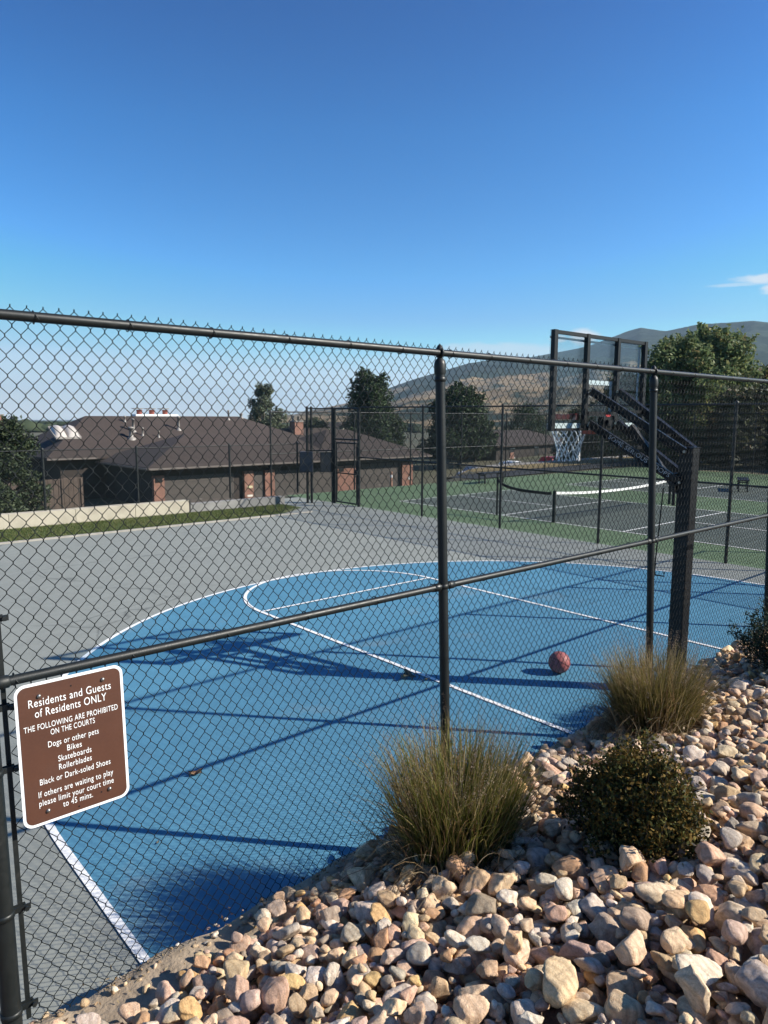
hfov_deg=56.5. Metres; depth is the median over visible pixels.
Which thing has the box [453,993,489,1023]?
river rock
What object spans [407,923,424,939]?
river rock
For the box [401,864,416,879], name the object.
river rock
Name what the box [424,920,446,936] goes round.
river rock
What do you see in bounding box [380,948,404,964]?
river rock
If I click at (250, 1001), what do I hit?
river rock
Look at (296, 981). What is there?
river rock
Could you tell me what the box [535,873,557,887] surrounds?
river rock
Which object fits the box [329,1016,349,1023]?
river rock
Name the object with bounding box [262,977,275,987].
river rock
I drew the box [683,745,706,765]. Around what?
river rock
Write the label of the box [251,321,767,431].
hills
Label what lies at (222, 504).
retaining wall
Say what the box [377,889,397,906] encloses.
river rock
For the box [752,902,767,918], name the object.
river rock
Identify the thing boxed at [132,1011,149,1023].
river rock
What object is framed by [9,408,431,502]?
brick house
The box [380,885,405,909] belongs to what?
river rock
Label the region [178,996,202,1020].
river rock
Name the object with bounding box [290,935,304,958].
river rock
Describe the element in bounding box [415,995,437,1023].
river rock
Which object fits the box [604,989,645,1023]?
river rock
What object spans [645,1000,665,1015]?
river rock
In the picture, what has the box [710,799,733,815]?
river rock
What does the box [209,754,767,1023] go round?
gravel bank
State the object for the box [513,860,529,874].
river rock
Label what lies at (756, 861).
river rock
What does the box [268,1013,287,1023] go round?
river rock
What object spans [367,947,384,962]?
river rock
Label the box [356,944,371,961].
river rock
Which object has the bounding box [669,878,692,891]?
river rock
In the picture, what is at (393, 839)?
river rock
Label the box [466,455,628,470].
pavement
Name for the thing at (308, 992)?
river rock
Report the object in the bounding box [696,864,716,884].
river rock
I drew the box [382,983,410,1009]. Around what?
river rock
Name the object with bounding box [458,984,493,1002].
river rock
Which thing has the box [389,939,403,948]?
river rock
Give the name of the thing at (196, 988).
river rock
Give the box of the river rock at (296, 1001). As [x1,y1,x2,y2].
[287,992,305,1014]
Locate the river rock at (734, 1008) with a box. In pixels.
[724,1002,751,1014]
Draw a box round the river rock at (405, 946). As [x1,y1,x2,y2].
[401,938,437,972]
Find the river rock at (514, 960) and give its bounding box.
[502,940,529,968]
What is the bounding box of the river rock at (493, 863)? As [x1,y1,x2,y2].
[491,856,503,871]
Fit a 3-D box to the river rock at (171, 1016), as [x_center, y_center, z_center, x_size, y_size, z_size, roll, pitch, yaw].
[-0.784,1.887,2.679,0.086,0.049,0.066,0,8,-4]
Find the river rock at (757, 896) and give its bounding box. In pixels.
[744,889,767,905]
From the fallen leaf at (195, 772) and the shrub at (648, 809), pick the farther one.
the fallen leaf at (195, 772)
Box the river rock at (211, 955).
[193,951,215,963]
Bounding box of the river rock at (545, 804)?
[543,797,561,812]
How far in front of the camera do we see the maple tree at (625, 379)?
43.00 m
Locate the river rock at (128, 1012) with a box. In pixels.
[117,1002,139,1023]
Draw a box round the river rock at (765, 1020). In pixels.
[762,1006,767,1023]
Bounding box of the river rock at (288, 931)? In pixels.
[272,922,300,940]
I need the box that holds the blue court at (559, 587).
[53,561,764,957]
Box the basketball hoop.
[547,329,700,671]
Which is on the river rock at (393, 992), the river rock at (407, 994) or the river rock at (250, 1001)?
the river rock at (407, 994)
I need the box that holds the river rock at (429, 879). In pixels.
[422,874,435,893]
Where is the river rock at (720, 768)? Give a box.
[710,760,729,775]
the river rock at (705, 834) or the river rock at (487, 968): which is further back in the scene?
the river rock at (705, 834)
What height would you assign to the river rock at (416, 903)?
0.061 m
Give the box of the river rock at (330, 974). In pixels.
[323,962,339,986]
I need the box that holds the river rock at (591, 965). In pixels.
[573,957,604,974]
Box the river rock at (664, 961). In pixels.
[650,951,677,972]
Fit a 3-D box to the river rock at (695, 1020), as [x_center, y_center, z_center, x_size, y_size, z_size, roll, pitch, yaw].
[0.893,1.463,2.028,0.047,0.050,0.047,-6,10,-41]
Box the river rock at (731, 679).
[727,677,743,684]
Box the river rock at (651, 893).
[635,882,674,906]
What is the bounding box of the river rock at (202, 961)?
[193,955,210,968]
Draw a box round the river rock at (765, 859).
[763,854,767,862]
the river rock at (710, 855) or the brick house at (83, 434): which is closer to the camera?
the river rock at (710, 855)
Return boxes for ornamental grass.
[320,691,566,911]
[557,624,737,750]
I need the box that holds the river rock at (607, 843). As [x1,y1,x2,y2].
[599,840,617,855]
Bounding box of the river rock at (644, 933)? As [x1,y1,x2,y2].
[628,929,646,947]
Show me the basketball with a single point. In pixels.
(558, 666)
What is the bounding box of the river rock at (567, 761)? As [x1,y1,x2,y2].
[561,757,578,770]
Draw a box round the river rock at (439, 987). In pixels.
[428,976,451,998]
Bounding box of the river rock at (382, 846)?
[375,843,391,861]
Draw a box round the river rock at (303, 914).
[295,906,310,924]
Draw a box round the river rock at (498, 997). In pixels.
[490,987,514,1022]
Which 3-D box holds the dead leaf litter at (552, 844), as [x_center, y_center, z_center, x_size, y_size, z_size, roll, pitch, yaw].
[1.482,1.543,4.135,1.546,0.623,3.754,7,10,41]
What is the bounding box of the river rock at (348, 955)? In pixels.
[341,949,357,968]
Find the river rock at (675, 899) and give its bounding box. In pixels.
[662,889,687,908]
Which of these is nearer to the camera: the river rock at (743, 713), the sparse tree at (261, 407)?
the river rock at (743, 713)
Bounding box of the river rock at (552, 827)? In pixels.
[543,819,560,837]
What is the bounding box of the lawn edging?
[0,511,311,544]
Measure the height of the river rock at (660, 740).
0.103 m
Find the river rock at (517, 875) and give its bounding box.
[508,868,520,882]
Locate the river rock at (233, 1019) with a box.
[218,1015,249,1023]
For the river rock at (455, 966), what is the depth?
2.63 m
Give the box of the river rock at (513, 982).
[505,976,519,989]
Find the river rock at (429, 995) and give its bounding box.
[413,991,436,1003]
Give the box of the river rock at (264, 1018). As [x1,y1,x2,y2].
[257,1012,269,1023]
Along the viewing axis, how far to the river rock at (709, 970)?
2.25 m
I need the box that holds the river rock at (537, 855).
[526,847,550,871]
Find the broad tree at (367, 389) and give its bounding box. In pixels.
[339,366,395,442]
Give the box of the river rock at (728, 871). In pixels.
[721,856,749,880]
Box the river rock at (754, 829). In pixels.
[735,821,767,839]
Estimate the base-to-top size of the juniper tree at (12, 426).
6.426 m
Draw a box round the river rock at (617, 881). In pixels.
[609,874,626,888]
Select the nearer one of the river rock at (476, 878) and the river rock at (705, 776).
the river rock at (476, 878)
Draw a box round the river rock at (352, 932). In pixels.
[340,922,364,942]
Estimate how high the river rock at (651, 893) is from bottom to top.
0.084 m
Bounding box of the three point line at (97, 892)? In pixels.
[45,560,763,963]
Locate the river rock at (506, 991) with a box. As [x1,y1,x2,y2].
[497,983,515,999]
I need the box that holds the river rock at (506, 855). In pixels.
[497,849,516,859]
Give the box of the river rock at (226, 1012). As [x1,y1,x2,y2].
[216,1007,235,1023]
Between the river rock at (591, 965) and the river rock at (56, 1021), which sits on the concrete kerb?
the river rock at (56, 1021)
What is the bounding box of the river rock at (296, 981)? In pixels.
[283,973,304,989]
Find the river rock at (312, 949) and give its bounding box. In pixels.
[301,944,319,967]
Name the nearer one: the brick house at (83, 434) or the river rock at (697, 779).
the river rock at (697, 779)
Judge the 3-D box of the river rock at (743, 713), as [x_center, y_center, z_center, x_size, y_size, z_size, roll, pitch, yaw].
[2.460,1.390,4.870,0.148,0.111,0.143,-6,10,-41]
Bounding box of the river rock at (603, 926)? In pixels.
[588,912,622,945]
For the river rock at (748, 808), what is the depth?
3.34 m
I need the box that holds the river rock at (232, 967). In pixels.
[223,959,249,979]
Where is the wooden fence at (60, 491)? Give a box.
[4,477,83,509]
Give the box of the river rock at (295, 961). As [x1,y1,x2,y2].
[269,958,301,976]
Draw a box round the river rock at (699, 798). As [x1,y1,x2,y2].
[693,793,704,802]
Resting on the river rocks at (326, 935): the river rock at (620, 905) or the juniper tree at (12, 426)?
the river rock at (620, 905)
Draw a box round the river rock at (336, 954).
[327,947,346,961]
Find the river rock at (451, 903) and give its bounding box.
[443,897,458,909]
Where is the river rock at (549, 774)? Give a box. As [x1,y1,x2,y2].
[534,771,555,782]
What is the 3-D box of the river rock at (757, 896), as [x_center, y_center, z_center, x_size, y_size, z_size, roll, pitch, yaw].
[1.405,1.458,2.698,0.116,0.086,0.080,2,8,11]
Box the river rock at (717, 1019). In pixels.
[712,1010,725,1023]
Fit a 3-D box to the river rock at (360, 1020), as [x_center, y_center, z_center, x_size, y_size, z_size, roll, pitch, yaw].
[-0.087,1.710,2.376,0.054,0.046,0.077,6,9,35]
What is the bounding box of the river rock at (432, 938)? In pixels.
[425,932,439,946]
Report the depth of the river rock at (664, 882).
2.82 m
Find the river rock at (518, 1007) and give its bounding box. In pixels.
[510,998,538,1023]
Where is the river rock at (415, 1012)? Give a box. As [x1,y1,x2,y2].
[403,1001,425,1023]
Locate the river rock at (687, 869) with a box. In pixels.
[677,861,693,876]
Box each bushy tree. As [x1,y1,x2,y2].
[504,401,547,433]
[549,431,588,460]
[564,403,595,422]
[582,434,623,457]
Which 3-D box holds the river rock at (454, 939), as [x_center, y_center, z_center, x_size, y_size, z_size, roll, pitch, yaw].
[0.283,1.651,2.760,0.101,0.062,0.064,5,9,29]
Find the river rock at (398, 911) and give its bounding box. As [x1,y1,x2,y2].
[392,899,419,919]
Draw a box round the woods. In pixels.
[6,418,421,432]
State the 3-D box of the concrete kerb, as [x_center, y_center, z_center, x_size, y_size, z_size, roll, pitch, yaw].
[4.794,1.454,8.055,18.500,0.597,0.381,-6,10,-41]
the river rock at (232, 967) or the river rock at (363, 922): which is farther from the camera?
the river rock at (363, 922)
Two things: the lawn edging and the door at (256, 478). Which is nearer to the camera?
the lawn edging
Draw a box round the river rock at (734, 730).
[720,725,740,736]
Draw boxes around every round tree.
[414,381,498,466]
[463,414,495,461]
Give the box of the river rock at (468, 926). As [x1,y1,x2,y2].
[456,915,483,937]
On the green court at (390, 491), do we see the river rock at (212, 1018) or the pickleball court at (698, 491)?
the pickleball court at (698, 491)
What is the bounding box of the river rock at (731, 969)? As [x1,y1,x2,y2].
[724,962,750,999]
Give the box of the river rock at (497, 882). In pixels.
[487,873,514,895]
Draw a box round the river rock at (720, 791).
[714,785,740,805]
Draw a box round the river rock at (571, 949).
[558,939,596,960]
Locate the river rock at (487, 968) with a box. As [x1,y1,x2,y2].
[476,958,497,979]
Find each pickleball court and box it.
[405,490,766,550]
[569,478,767,501]
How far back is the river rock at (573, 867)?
3.11 m
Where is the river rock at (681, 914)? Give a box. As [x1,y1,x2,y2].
[671,890,690,919]
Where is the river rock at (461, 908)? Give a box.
[457,900,467,914]
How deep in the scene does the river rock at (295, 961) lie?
2.91 m
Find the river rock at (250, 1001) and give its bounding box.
[240,989,260,1013]
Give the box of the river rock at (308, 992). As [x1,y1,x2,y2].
[299,983,317,1000]
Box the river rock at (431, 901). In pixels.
[423,893,440,922]
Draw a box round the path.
[450,460,639,478]
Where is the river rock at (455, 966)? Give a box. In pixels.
[444,956,474,974]
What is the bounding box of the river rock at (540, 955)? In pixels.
[529,944,558,964]
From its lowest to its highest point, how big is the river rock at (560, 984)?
0.099 m
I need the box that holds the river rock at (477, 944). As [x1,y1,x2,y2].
[464,935,490,953]
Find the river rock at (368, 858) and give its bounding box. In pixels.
[354,846,377,860]
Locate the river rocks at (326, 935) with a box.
[80,629,767,1023]
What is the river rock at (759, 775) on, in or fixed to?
on the river rocks at (326, 935)
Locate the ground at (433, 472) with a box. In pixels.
[16,420,767,507]
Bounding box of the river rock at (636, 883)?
[633,881,650,898]
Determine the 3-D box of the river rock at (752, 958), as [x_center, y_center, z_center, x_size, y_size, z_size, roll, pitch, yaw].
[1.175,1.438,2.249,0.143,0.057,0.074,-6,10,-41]
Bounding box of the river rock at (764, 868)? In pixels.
[759,863,767,880]
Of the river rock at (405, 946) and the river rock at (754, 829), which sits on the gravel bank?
the river rock at (405, 946)
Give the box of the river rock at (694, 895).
[688,891,717,928]
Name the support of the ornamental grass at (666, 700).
on the gravel bank
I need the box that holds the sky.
[0,0,767,419]
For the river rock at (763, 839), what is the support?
on the river rocks at (326, 935)
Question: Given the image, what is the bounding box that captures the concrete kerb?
[33,638,751,1023]
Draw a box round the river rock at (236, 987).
[224,974,248,1002]
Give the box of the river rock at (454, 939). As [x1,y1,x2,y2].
[444,929,468,949]
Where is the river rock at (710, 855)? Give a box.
[695,841,725,867]
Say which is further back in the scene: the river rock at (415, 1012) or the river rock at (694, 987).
the river rock at (415, 1012)
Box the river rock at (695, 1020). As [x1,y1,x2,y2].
[692,1017,700,1023]
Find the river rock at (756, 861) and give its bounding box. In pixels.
[749,852,765,876]
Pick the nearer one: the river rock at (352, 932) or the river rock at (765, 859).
the river rock at (765, 859)
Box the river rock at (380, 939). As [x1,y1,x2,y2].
[373,927,389,949]
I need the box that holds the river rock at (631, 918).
[619,906,651,933]
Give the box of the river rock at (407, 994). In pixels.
[398,985,417,1004]
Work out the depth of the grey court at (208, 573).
11.86 m
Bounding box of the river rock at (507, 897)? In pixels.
[496,888,517,906]
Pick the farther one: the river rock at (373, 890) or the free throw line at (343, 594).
the free throw line at (343, 594)
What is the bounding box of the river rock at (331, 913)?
[319,905,341,922]
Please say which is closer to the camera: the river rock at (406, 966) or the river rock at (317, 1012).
the river rock at (317, 1012)
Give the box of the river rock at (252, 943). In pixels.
[247,935,265,955]
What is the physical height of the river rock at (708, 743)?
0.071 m
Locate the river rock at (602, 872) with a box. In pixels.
[590,865,618,894]
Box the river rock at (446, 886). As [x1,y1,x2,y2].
[432,875,457,901]
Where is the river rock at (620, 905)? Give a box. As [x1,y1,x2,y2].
[614,900,631,910]
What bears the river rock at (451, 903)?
on the river rocks at (326, 935)
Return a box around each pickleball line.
[403,490,762,550]
[567,478,761,501]
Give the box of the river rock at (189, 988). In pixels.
[179,971,197,993]
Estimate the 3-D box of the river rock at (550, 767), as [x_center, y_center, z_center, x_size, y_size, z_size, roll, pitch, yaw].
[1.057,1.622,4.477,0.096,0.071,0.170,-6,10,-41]
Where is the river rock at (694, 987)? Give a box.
[674,964,710,1016]
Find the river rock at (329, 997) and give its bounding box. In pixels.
[320,988,338,1006]
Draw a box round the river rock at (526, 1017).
[518,1011,543,1023]
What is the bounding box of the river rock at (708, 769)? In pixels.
[705,767,727,779]
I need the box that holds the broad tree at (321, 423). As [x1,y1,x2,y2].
[303,416,329,427]
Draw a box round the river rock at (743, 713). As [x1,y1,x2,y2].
[733,708,749,718]
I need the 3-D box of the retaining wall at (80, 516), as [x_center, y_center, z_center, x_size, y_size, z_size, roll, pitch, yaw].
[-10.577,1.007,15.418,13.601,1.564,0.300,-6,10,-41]
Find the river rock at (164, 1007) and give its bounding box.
[154,998,184,1023]
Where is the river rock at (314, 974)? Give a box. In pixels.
[305,966,325,984]
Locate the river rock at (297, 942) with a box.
[291,937,306,949]
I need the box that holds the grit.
[28,728,588,1023]
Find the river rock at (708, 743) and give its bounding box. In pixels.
[698,736,715,750]
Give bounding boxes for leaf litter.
[52,728,570,1021]
[369,707,735,927]
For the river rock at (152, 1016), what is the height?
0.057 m
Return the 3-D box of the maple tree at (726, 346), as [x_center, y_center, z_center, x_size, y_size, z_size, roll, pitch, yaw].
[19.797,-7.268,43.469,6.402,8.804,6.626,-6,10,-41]
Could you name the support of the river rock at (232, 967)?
on the river rocks at (326, 935)
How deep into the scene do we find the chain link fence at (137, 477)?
18.86 m
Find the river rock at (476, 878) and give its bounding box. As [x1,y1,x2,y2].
[459,869,489,896]
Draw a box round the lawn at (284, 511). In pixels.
[0,505,300,541]
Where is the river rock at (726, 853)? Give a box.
[722,850,743,861]
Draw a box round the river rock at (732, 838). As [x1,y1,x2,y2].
[720,827,742,849]
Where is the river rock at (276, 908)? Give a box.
[265,899,285,916]
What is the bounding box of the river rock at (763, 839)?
[758,835,767,844]
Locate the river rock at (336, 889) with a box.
[330,883,353,894]
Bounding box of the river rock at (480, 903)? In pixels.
[465,892,496,916]
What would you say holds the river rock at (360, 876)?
on the river rocks at (326, 935)
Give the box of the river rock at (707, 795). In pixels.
[695,790,715,802]
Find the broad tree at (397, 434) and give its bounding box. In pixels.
[366,405,406,445]
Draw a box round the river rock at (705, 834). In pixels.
[696,825,710,841]
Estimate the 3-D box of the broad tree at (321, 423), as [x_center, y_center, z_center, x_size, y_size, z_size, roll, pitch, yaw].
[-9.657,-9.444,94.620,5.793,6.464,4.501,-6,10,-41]
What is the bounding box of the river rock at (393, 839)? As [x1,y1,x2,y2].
[385,835,404,849]
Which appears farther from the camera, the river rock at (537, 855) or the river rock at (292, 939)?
the river rock at (537, 855)
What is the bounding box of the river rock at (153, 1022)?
[142,1021,158,1023]
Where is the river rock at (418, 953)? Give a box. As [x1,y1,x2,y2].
[406,941,430,965]
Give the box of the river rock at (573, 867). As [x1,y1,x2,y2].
[552,856,588,879]
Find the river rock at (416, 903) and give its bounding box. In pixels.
[406,899,422,913]
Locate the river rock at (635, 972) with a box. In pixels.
[627,967,647,978]
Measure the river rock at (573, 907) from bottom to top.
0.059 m
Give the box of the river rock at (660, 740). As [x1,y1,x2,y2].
[643,735,666,748]
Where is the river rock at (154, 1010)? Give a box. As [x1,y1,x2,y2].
[149,1006,159,1016]
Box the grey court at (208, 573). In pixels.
[0,497,764,1023]
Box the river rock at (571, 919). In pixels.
[565,915,578,923]
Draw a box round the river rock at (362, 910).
[354,900,377,922]
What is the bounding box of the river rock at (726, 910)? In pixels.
[713,901,745,930]
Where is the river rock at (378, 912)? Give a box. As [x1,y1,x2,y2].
[370,902,391,924]
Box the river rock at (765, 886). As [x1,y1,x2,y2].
[762,882,767,901]
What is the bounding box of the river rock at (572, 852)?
[564,850,582,862]
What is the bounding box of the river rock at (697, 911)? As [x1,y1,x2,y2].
[685,899,709,924]
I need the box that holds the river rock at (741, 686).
[729,680,746,691]
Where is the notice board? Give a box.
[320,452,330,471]
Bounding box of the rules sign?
[14,665,128,827]
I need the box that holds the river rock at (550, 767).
[541,761,560,774]
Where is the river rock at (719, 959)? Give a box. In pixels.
[706,948,727,974]
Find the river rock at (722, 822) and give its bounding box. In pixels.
[719,819,726,826]
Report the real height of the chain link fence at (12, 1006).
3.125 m
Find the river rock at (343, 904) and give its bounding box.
[330,898,350,918]
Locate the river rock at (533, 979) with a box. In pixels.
[524,969,542,990]
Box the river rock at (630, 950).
[614,929,646,965]
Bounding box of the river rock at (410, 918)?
[402,912,419,930]
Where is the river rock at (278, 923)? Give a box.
[270,920,283,928]
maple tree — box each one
[588,371,659,461]
[624,330,740,462]
[673,321,767,412]
[756,364,767,451]
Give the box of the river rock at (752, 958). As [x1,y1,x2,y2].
[743,954,764,964]
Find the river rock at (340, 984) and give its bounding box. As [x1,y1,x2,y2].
[324,967,347,999]
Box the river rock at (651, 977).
[643,968,658,983]
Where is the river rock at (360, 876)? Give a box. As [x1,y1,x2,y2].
[347,866,374,891]
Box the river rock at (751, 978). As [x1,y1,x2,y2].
[734,959,767,1010]
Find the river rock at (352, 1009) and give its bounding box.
[336,1000,369,1020]
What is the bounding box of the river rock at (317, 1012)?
[311,1006,324,1018]
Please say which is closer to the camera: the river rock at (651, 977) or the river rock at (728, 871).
the river rock at (651, 977)
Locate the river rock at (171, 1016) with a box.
[162,1004,180,1023]
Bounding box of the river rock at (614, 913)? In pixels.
[607,907,620,922]
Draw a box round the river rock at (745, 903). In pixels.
[738,901,753,906]
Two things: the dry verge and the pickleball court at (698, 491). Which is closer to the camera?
the pickleball court at (698, 491)
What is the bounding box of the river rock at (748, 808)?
[739,802,767,823]
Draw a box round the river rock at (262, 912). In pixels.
[255,908,271,924]
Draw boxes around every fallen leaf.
[188,768,201,774]
[402,668,415,677]
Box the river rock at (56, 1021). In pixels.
[51,1019,68,1023]
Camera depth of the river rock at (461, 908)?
3.01 m
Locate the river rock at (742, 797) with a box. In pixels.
[736,792,761,805]
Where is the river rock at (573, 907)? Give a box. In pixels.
[567,899,582,918]
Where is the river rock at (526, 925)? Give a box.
[519,918,533,932]
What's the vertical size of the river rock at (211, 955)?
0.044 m
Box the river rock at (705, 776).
[698,770,713,787]
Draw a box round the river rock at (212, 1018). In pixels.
[203,1013,217,1023]
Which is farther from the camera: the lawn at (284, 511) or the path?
the path
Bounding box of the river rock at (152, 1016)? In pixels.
[131,1007,154,1021]
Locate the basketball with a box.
[548,651,569,672]
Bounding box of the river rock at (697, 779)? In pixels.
[691,776,705,789]
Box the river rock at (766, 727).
[763,724,767,732]
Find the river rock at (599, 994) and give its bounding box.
[585,983,606,1006]
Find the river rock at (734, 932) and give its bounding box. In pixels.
[721,919,747,945]
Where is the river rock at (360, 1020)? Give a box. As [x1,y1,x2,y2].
[350,1016,367,1023]
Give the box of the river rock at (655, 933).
[647,926,662,941]
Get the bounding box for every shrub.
[551,718,716,880]
[725,596,767,671]
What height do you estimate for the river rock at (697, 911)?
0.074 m
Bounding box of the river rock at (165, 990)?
[155,980,175,1004]
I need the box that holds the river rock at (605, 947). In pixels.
[596,940,616,960]
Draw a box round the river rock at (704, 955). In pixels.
[702,946,736,979]
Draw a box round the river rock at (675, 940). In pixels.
[660,926,695,954]
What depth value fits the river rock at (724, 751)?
4.16 m
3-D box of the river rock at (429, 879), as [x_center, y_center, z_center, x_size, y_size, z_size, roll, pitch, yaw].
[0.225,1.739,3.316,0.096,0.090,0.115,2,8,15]
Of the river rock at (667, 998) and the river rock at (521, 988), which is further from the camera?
the river rock at (521, 988)
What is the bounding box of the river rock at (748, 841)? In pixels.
[736,830,754,850]
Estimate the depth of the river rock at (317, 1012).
2.48 m
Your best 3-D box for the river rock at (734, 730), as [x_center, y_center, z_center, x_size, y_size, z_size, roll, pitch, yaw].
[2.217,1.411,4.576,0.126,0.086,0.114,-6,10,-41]
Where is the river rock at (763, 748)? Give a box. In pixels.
[752,744,767,753]
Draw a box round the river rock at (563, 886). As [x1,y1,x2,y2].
[554,877,572,900]
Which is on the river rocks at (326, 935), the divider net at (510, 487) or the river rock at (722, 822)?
the river rock at (722, 822)
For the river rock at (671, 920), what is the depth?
2.56 m
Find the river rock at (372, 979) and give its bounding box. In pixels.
[364,971,382,988]
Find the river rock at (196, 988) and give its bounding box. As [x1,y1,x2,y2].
[189,986,209,998]
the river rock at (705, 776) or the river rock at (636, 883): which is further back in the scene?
the river rock at (705, 776)
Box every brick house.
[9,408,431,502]
[281,416,326,436]
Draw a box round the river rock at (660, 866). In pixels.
[653,857,667,874]
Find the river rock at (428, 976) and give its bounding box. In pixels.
[422,970,447,991]
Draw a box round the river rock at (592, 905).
[580,893,607,921]
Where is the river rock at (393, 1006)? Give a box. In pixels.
[381,998,407,1015]
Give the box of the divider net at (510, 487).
[496,477,551,514]
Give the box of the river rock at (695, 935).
[680,925,705,953]
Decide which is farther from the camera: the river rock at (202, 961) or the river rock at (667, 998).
the river rock at (202, 961)
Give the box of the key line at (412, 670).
[243,570,721,733]
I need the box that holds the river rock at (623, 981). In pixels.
[606,970,647,998]
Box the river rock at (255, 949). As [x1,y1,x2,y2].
[250,944,270,957]
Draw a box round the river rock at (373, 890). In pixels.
[367,881,385,899]
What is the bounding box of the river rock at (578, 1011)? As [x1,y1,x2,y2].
[561,998,605,1023]
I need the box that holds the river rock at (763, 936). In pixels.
[758,923,767,944]
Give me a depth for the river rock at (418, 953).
2.71 m
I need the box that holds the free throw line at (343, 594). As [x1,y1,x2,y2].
[264,577,427,610]
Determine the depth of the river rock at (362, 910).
3.19 m
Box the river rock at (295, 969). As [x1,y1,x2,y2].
[285,963,306,976]
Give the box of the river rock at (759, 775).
[750,769,767,784]
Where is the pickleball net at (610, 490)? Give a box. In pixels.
[552,481,670,522]
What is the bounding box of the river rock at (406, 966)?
[396,959,416,976]
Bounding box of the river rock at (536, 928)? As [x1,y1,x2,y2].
[528,923,543,934]
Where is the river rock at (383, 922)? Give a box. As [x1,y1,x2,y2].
[377,917,390,931]
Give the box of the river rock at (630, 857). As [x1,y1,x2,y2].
[619,845,645,871]
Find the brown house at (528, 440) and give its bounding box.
[446,430,565,460]
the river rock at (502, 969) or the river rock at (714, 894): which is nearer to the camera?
the river rock at (502, 969)
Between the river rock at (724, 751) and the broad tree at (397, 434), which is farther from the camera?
the broad tree at (397, 434)
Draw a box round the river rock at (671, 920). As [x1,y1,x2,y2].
[665,914,684,927]
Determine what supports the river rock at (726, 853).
on the river rocks at (326, 935)
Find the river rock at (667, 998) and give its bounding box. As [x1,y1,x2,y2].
[662,993,676,1005]
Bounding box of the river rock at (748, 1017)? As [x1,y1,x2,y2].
[740,1010,759,1023]
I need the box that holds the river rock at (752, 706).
[744,704,755,708]
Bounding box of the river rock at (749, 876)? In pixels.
[737,869,758,885]
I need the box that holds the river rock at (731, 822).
[723,817,738,829]
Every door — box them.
[164,473,233,502]
[253,471,263,497]
[275,468,330,495]
[360,462,397,488]
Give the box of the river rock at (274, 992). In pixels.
[260,976,289,1015]
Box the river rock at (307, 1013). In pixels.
[305,1006,324,1018]
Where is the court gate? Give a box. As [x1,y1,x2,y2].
[333,408,360,506]
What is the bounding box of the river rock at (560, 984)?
[543,955,578,1008]
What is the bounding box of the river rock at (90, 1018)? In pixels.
[75,1012,100,1023]
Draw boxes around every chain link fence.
[0,304,767,1023]
[0,442,299,512]
[268,410,646,495]
[300,406,333,502]
[360,400,767,565]
[637,412,767,473]
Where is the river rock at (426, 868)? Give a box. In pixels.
[417,863,434,878]
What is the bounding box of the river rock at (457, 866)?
[446,855,473,884]
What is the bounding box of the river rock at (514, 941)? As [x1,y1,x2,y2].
[505,930,522,954]
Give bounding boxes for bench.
[478,471,505,483]
[737,477,748,491]
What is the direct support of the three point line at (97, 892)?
on the blue court at (559, 587)
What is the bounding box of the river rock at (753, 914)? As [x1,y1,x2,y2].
[741,906,766,922]
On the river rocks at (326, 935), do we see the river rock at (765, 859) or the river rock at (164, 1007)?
the river rock at (164, 1007)
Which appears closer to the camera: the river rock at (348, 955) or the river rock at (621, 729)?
the river rock at (348, 955)
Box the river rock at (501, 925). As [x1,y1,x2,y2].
[491,914,511,939]
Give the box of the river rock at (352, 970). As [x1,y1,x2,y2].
[346,963,373,989]
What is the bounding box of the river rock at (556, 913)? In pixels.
[545,905,567,921]
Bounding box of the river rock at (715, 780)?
[710,776,728,785]
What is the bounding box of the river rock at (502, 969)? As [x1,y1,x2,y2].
[493,962,507,982]
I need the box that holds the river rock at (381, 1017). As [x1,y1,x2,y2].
[368,1010,400,1023]
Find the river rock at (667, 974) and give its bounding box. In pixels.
[657,949,691,982]
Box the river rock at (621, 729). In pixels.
[614,724,630,733]
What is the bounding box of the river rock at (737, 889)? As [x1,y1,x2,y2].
[728,880,745,897]
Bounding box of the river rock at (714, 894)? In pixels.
[691,884,723,910]
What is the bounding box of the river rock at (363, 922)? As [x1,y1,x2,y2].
[358,919,371,935]
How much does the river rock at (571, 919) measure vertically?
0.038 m
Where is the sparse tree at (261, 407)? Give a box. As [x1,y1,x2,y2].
[247,381,288,428]
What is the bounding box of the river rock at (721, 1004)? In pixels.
[711,990,728,1008]
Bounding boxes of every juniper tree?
[0,413,52,511]
[0,478,22,512]
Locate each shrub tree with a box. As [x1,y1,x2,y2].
[645,399,719,462]
[699,382,767,467]
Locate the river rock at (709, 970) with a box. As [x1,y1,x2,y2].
[675,954,722,986]
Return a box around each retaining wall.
[0,499,188,528]
[185,496,284,511]
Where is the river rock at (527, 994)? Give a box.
[522,989,544,1023]
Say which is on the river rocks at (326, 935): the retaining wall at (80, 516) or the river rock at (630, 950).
the river rock at (630, 950)
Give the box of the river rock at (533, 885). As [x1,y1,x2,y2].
[526,878,549,897]
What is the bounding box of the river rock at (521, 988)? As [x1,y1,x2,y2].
[503,973,528,996]
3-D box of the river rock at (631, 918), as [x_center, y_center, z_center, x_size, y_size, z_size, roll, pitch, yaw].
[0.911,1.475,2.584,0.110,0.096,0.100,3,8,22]
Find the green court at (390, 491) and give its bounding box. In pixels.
[288,467,767,568]
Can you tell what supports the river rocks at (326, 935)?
on the gravel bank
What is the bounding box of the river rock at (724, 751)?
[717,745,737,759]
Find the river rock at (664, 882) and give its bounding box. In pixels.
[659,880,675,888]
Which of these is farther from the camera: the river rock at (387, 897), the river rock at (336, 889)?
the river rock at (336, 889)
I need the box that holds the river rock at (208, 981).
[192,974,217,991]
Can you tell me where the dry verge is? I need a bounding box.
[448,457,634,478]
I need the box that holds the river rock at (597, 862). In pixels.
[591,857,605,869]

